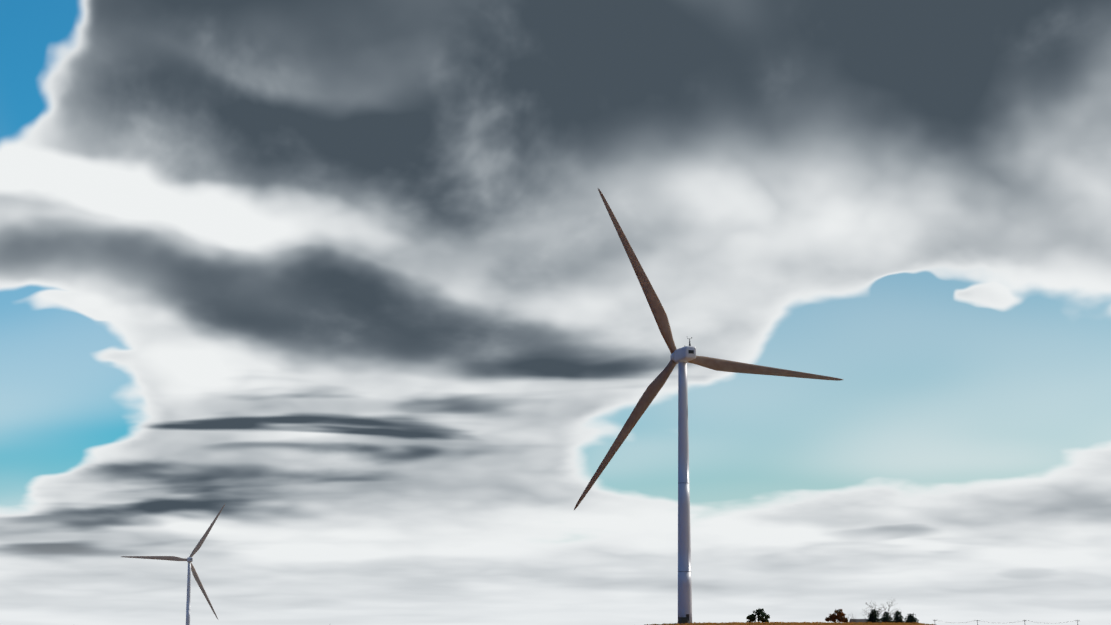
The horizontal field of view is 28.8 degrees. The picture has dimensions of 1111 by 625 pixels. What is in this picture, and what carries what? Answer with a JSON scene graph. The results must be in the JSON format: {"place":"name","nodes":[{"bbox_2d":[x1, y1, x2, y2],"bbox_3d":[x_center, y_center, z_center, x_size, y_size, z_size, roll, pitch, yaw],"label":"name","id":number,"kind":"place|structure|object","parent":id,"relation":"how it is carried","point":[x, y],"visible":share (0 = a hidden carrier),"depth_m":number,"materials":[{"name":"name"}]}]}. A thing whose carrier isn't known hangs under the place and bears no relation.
{"place":"outdoors","nodes":[
{"label":"outdoors","id":0,"kind":"place"},
{"bbox_2d":[0,0,1110,624],"label":"sky","id":1,"kind":"structure","parent":0,"point":[356,280],"materials":[{"name":"grey"}]},
{"bbox_3d":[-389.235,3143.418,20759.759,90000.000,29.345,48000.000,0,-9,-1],"label":"field","id":2,"kind":"structure","parent":0,"visible":0},
{"bbox_2d":[122,504,224,624],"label":"wind turbine","id":3,"kind":"object","parent":2,"relation":"on","point":[189,559],"visible":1,"depth_m":1814.08,"materials":[{"name":"grey metal"}]},
{"bbox_2d":[574,188,843,623],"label":"wind turbine","id":4,"kind":"object","parent":2,"relation":"on","point":[682,357],"visible":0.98,"depth_m":644.54,"materials":[{"name":"painted metal"}]},
{"bbox_2d":[746,608,769,622],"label":"tree","id":5,"kind":"object","parent":2,"relation":"on","point":[761,614],"visible":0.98,"depth_m":1307.80,"materials":[{"name":"green plant"}]},
{"bbox_2d":[647,621,934,624],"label":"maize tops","id":6,"kind":"object","parent":2,"relation":"on","point":[801,623],"visible":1,"depth_m":612.90,"materials":[{"name":"brown plant"}]},
{"bbox_2d":[825,609,847,622],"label":"tree","id":7,"kind":"object","parent":2,"relation":"on","point":[839,617],"visible":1,"depth_m":1357.79,"materials":[{"name":"brown plant"}]},
{"bbox_2d":[849,618,867,622],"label":"building","id":8,"kind":"structure","parent":2,"relation":"on","point":[860,620],"depth_m":1403.07,"materials":[{"name":"grey"}]},
{"bbox_2d":[862,602,883,615],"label":"bare tree","id":9,"kind":"object","parent":2,"relation":"on","point":[872,608],"visible":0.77,"depth_m":1437.24,"materials":[{"name":"brown plant"}]},
{"bbox_2d":[866,609,881,622],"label":"spruce tree","id":10,"kind":"object","parent":2,"relation":"on","point":[873,618],"visible":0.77,"depth_m":1389.05,"materials":[{"name":"green plant"}]},
{"bbox_2d":[880,612,894,622],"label":"spruce tree","id":11,"kind":"object","parent":2,"relation":"on","point":[886,618],"visible":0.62,"depth_m":1397.00,"materials":[{"name":"green plant"}]},
{"bbox_2d":[878,599,897,616],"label":"bare tree","id":12,"kind":"object","parent":2,"relation":"on","point":[888,609],"visible":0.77,"depth_m":1439.64,"materials":[{"name":"brown plant"}]},
{"bbox_2d":[892,611,903,622],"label":"spruce tree","id":13,"kind":"object","parent":2,"relation":"on","point":[897,616],"visible":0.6,"depth_m":1393.50,"materials":[{"name":"green plant"}]},
{"bbox_2d":[903,613,918,622],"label":"spruce tree","id":14,"kind":"object","parent":2,"relation":"on","point":[910,618],"visible":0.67,"depth_m":1399.48,"materials":[{"name":"green plant"}]}
]}

